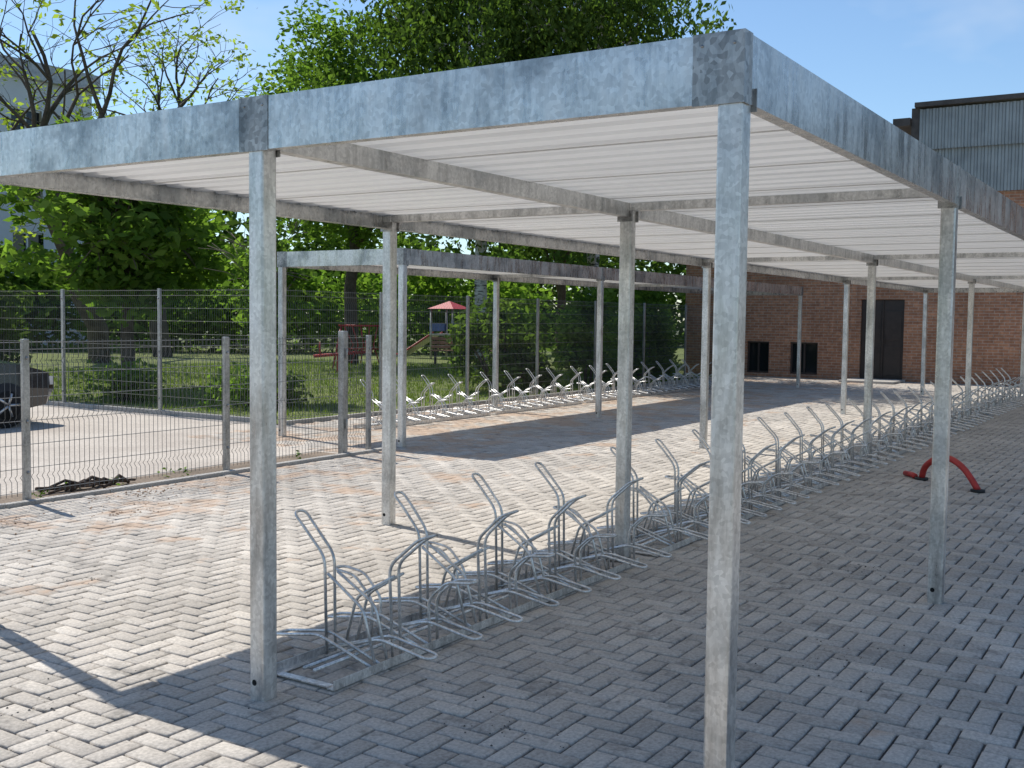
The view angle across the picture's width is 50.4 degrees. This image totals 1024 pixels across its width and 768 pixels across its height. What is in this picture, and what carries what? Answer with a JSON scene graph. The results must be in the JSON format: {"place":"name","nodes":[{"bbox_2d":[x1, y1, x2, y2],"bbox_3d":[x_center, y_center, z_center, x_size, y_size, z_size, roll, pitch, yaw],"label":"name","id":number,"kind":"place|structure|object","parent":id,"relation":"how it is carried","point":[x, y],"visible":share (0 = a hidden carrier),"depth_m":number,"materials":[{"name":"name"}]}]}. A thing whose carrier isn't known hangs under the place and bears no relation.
{"place":"outdoors","nodes":[
{"label":"outdoors","id":0,"kind":"place"},
{"bbox_2d":[0,405,410,495],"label":"driveway","id":1,"kind":"structure","parent":0,"point":[180,439],"depth_m":13.10,"materials":[{"name":"concrete"}]},
{"bbox_2d":[0,360,52,427],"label":"parked car","id":2,"kind":"object","parent":1,"relation":"on","point":[45,386],"visible":0.77,"depth_m":15.06,"materials":[{"name":"black paint"}]},
{"bbox_2d":[0,452,336,503],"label":"soil strip","id":3,"kind":"object","parent":1,"relation":"on","point":[15,498],"visible":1,"depth_m":10.69,"materials":[{"name":"brown soil"}]},
{"bbox_2d":[35,474,135,493],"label":"scrap branches","id":4,"kind":"object","parent":3,"relation":"on","point":[86,480],"visible":0.85,"depth_m":9.77,"materials":[{"name":"brown wood"}]},
{"bbox_2d":[31,450,301,497],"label":"weeds","id":5,"kind":"object","parent":3,"relation":"on","point":[41,493],"visible":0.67,"depth_m":10.62,"materials":[{"name":"green plant"}]},
{"bbox_2d":[0,335,371,499],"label":"wire fence","id":6,"kind":"object","parent":3,"relation":"on","point":[24,373],"visible":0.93,"depth_m":10.27,"materials":[{"name":"grey metal"}]},
{"bbox_2d":[338,331,347,453],"bbox_3d":[-1.921,0.130,12.449,0.112,1.470,0.080,3,4,32],"label":"gate post","id":7,"kind":"object","parent":3,"relation":"on","point":[343,391],"visible":0.91,"depth_m":12.43,"materials":[{"name":"grey metal"}]},
{"bbox_2d":[4,319,711,424],"bbox_3d":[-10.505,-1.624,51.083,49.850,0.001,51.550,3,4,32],"label":"lawn","id":8,"kind":"structure","parent":0,"point":[410,357],"depth_m":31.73,"materials":[{"name":"green plant"}]},
{"bbox_2d":[0,241,34,366],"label":"bush","id":9,"kind":"object","parent":8,"relation":"on","point":[5,280],"visible":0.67,"depth_m":23.73,"materials":[{"name":"green plant"}]},
{"bbox_2d":[0,73,91,344],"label":"walls","id":10,"kind":"structure","parent":8,"relation":"on","point":[14,89],"depth_m":51.87,"materials":[{"name":"white paint"}]},
{"bbox_2d":[11,108,40,315],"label":"windows","id":11,"kind":"structure","parent":10,"relation":"attached to","point":[37,238],"depth_m":51.84,"materials":[{"name":"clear glass"}]},
{"bbox_2d":[11,106,41,263],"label":"window frames","id":12,"kind":"structure","parent":10,"relation":"attached to","point":[26,199],"depth_m":51.86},
{"bbox_2d":[0,54,100,92],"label":"flat roof","id":13,"kind":"structure","parent":10,"relation":"on","point":[34,70],"depth_m":52.21,"materials":[{"name":"grey"}]},
{"bbox_2d":[0,0,224,362],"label":"locust tree","id":14,"kind":"object","parent":8,"relation":"on","point":[94,349],"visible":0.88,"depth_m":32.21,"materials":[{"name":"green plant"}]},
{"bbox_2d":[70,357,169,401],"bbox_3d":[-7.066,-0.087,19.661,1.640,0.836,1.595,3,4,32],"label":"bush","id":15,"kind":"object","parent":8,"relation":"on","point":[131,376],"visible":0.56,"depth_m":19.60,"materials":[{"name":"green plant"}]},
{"bbox_2d":[0,114,247,382],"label":"chestnut tree","id":16,"kind":"object","parent":8,"relation":"on","point":[127,244],"visible":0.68,"depth_m":21.34,"materials":[{"name":"green plant"}]},
{"bbox_2d":[0,0,287,356],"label":"locust tree","id":17,"kind":"object","parent":8,"relation":"on","point":[178,97],"visible":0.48,"depth_m":40.76,"materials":[{"name":"green plant"}]},
{"bbox_2d":[0,447,381,508],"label":"kerb","id":18,"kind":"structure","parent":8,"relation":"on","point":[10,505],"depth_m":10.22,"materials":[{"name":"concrete"}]},
{"bbox_2d":[196,361,313,409],"bbox_3d":[-4.403,-0.003,18.790,1.756,0.841,2.013,3,4,32],"label":"bush","id":19,"kind":"object","parent":8,"relation":"on","point":[298,392],"visible":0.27,"depth_m":18.55,"materials":[{"name":"green plant"}]},
{"bbox_2d":[201,215,319,348],"bbox_3d":[-4.492,-1.658,20.135,2.280,4.147,2.685,-1,4,-25],"label":"tree","id":20,"kind":"object","parent":8,"relation":"on","point":[292,276],"visible":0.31,"depth_m":19.77,"materials":[{"name":"green plant"}]},
{"bbox_2d":[0,239,584,354],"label":"hedge","id":21,"kind":"object","parent":8,"relation":"on","point":[369,317],"visible":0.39,"depth_m":45.91,"materials":[{"name":"green plant"}]},
{"bbox_2d":[313,341,372,370],"bbox_3d":[-4.757,-0.778,30.704,1.646,0.900,0.277,1,3,0],"label":"seesaw","id":22,"kind":"object","parent":8,"relation":"on","point":[334,354],"visible":0.47,"depth_m":30.63,"materials":[{"name":"red plastic"}]},
{"bbox_2d":[238,0,452,363],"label":"linden tree","id":23,"kind":"object","parent":8,"relation":"on","point":[355,237],"visible":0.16,"depth_m":34.59,"materials":[{"name":"green plant"}]},
{"bbox_2d":[0,289,712,418],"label":"wire fence","id":24,"kind":"object","parent":8,"relation":"on","point":[613,366],"visible":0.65,"depth_m":18.62,"materials":[{"name":"grey metal"}]},
{"bbox_2d":[31,210,685,345],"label":"distant trees","id":25,"kind":"object","parent":8,"relation":"on","point":[233,222],"visible":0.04,"depth_m":61.35,"materials":[{"name":"green plant"}]},
{"bbox_2d":[332,324,396,367],"bbox_3d":[-4.487,-1.137,33.217,1.854,1.338,1.054,1,3,0],"label":"climbing frame","id":26,"kind":"object","parent":8,"relation":"on","point":[343,325],"visible":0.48,"depth_m":33.16,"materials":[{"name":"red metal"}]},
{"bbox_2d":[44,377,711,425],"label":"kerb","id":27,"kind":"structure","parent":8,"relation":"on","point":[195,414],"depth_m":17.75,"materials":[{"name":"concrete"}]},
{"bbox_2d":[430,337,471,363],"bbox_3d":[-2.015,-1.144,37.162,1.500,0.910,0.560,1,3,0],"label":"park bench","id":28,"kind":"object","parent":8,"relation":"on","point":[436,347],"visible":0.42,"depth_m":37.35,"materials":[{"name":"brown wood"}]},
{"bbox_2d":[290,0,629,370],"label":"birch tree","id":29,"kind":"object","parent":8,"relation":"on","point":[432,18],"visible":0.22,"depth_m":29.81,"materials":[{"name":"green plant"}]},
{"bbox_2d":[439,294,563,391],"bbox_3d":[-0.181,-0.928,24.016,1.939,2.158,3.620,3,4,32],"label":"bush","id":30,"kind":"object","parent":8,"relation":"on","point":[474,341],"visible":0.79,"depth_m":23.75,"materials":[{"name":"green plant"}]},
{"bbox_2d":[507,244,619,353],"bbox_3d":[2.024,-6.222,39.845,7.181,11.031,7.496,-2,4,-34],"label":"linden tree","id":31,"kind":"object","parent":8,"relation":"on","point":[537,254],"visible":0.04,"depth_m":39.18,"materials":[{"name":"green plant"}]},
{"bbox_2d":[547,286,618,383],"bbox_3d":[1.861,-1.290,26.534,1.823,2.623,3.056,2,4,22],"label":"bush","id":32,"kind":"object","parent":8,"relation":"on","point":[609,349],"visible":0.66,"depth_m":26.02,"materials":[{"name":"green plant"}]},
{"bbox_2d":[453,0,736,377],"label":"birch tree","id":33,"kind":"object","parent":8,"relation":"on","point":[576,29],"visible":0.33,"depth_m":27.04,"materials":[{"name":"green plant"}]},
{"bbox_2d":[603,267,679,373],"bbox_3d":[3.598,-1.851,31.722,2.644,3.134,2.618,3,4,32],"label":"bush","id":34,"kind":"object","parent":8,"relation":"on","point":[615,323],"visible":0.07,"depth_m":31.49,"materials":[{"name":"green plant"}]},
{"bbox_2d":[613,290,682,378],"bbox_3d":[3.615,-1.555,29.083,1.760,2.875,2.679,3,4,32],"label":"bush","id":35,"kind":"object","parent":8,"relation":"on","point":[651,297],"visible":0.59,"depth_m":28.89,"materials":[{"name":"green plant"}]},
{"bbox_2d":[685,265,1022,386],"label":"walls","id":36,"kind":"structure","parent":8,"relation":"on","point":[772,320],"depth_m":29.83,"materials":[{"name":"red brick"}]},
{"bbox_2d":[747,341,817,374],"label":"window frames","id":37,"kind":"structure","parent":36,"relation":"attached to","point":[791,358],"depth_m":30.92,"materials":[{"name":"black metal"}]},
{"bbox_2d":[749,343,816,372],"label":"window panes","id":38,"kind":"object","parent":37,"relation":"in","point":[811,359],"visible":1,"depth_m":30.91,"materials":[{"name":"black glass"}]},
{"bbox_2d":[860,300,904,379],"bbox_3d":[10.031,-1.183,29.509,1.150,2.200,0.120,3,4,32],"label":"door","id":39,"kind":"structure","parent":36,"relation":"attached to","point":[888,339],"depth_m":29.44,"materials":[{"name":"grey metal"}]},
{"bbox_2d":[998,190,1023,207],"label":"walls","id":40,"kind":"structure","parent":36,"relation":"on","point":[1016,196],"depth_m":27.49,"materials":[{"name":"red brick"}]},
{"bbox_2d":[893,93,1023,140],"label":"roof edge","id":41,"kind":"object","parent":40,"relation":"attached to","point":[910,126],"visible":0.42,"depth_m":28.15,"materials":[{"name":"black metal"}]},
{"bbox_2d":[919,100,1023,190],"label":"metal cladding","id":42,"kind":"structure","parent":40,"relation":"attached to","point":[984,143],"depth_m":27.73,"materials":[{"name":"grey metal"}]},
{"bbox_2d":[396,301,465,358],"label":"playground tower","id":43,"kind":"structure","parent":0,"point":[427,340],"depth_m":41.45,"materials":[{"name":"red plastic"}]},
{"bbox_2d":[0,0,1023,321],"label":"sky","id":44,"kind":"structure","parent":0,"point":[889,56],"materials":[{"name":"blue"}]},
{"bbox_2d":[1,423,1023,767],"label":"pavement","id":45,"kind":"structure","parent":0,"point":[831,657],"depth_m":4.96,"materials":[{"name":"grey stone"}]},
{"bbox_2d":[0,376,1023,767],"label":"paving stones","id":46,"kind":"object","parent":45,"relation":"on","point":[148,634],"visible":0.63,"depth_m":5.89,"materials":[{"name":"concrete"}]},
{"bbox_2d":[0,477,227,566],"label":"soil crumbs","id":47,"kind":"object","parent":46,"relation":"on","point":[115,509],"visible":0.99,"depth_m":9.09,"materials":[{"name":"brown soil"}]},
{"bbox_2d":[354,374,501,428],"bbox_3d":[-1.295,0.224,16.621,0.855,0.683,2.969,3,4,32],"label":"bicycle rack","id":48,"kind":"object","parent":46,"relation":"on","point":[447,416],"visible":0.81,"depth_m":16.84,"materials":[{"name":"silver metal"}]},
{"bbox_2d":[277,462,671,690],"bbox_3d":[-0.112,0.887,5.946,0.855,0.683,2.969,3,4,32],"label":"bicycle rack","id":49,"kind":"object","parent":46,"relation":"on","point":[437,612],"visible":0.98,"depth_m":5.66,"materials":[{"name":"silver metal"}]},
{"bbox_2d":[0,28,1023,767],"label":"bicycle shelter","id":50,"kind":"object","parent":46,"relation":"on","point":[732,158],"visible":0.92,"depth_m":5.00,"materials":[{"name":"metal"}]},
{"bbox_2d":[474,368,592,413],"bbox_3d":[0.373,0.085,19.230,0.855,0.683,2.969,3,4,32],"label":"bicycle rack","id":51,"kind":"object","parent":46,"relation":"on","point":[540,404],"visible":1,"depth_m":19.10,"materials":[{"name":"silver metal"}]},
{"bbox_2d":[277,248,802,447],"bbox_3d":[1.938,-0.812,20.221,2.110,2.437,15.400,3,4,32],"label":"bicycle shelter","id":52,"kind":"object","parent":46,"relation":"on","point":[417,262],"visible":0.74,"depth_m":15.73,"materials":[{"name":"metal"}]},
{"bbox_2d":[567,363,662,402],"bbox_3d":[2.040,-0.055,21.840,0.855,0.683,2.969,3,4,32],"label":"bicycle rack","id":53,"kind":"object","parent":46,"relation":"on","point":[612,395],"visible":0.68,"depth_m":21.58,"materials":[{"name":"silver metal"}]},
{"bbox_2d":[638,359,711,393],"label":"bicycle rack","id":54,"kind":"object","parent":46,"relation":"on","point":[680,387],"visible":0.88,"depth_m":24.22,"materials":[{"name":"silver metal"}]},
{"bbox_2d":[596,429,821,556],"bbox_3d":[1.616,0.743,8.635,0.855,0.683,2.969,3,4,32],"label":"bicycle rack","id":55,"kind":"object","parent":46,"relation":"on","point":[677,523],"visible":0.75,"depth_m":8.40,"materials":[{"name":"silver metal"}]},
{"bbox_2d":[747,403,903,495],"bbox_3d":[3.260,0.606,11.212,0.855,0.683,2.969,3,4,33],"label":"bicycle rack","id":56,"kind":"object","parent":46,"relation":"on","point":[831,465],"visible":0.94,"depth_m":11.01,"materials":[{"name":"silver metal"}]},
{"bbox_2d":[839,378,904,383],"bbox_3d":[9.560,-0.080,28.902,1.400,0.060,1.350,3,4,32],"label":"doorstep","id":57,"kind":"object","parent":46,"relation":"on","point":[875,381],"visible":0.89,"depth_m":28.53,"materials":[{"name":"concrete"}]},
{"bbox_2d":[839,390,956,459],"bbox_3d":[4.941,0.465,13.861,0.855,0.683,2.969,3,4,32],"label":"bicycle rack","id":58,"kind":"object","parent":46,"relation":"on","point":[891,443],"visible":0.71,"depth_m":13.65,"materials":[{"name":"silver metal"}]},
{"bbox_2d":[903,455,984,492],"bbox_3d":[4.248,0.845,10.762,0.128,0.308,1.146,0,4,-18],"label":"red bent pipe","id":59,"kind":"object","parent":46,"relation":"on","point":[960,465],"visible":0.82,"depth_m":10.55,"materials":[{"name":"plastic"}]},
{"bbox_2d":[902,381,993,436],"bbox_3d":[6.581,0.329,16.417,0.855,0.683,2.969,3,4,32],"label":"bicycle rack","id":60,"kind":"object","parent":46,"relation":"on","point":[969,420],"visible":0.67,"depth_m":16.33,"materials":[{"name":"silver metal"}]},
{"bbox_2d":[952,373,1021,420],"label":"bicycle rack","id":61,"kind":"object","parent":46,"relation":"on","point":[986,408],"visible":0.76,"depth_m":19.03,"materials":[{"name":"silver metal"}]},
{"bbox_2d":[979,368,1023,407],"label":"bicycle rack","id":62,"kind":"object","parent":46,"relation":"on","point":[1013,399],"visible":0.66,"depth_m":21.36,"materials":[{"name":"silver metal"}]}
]}

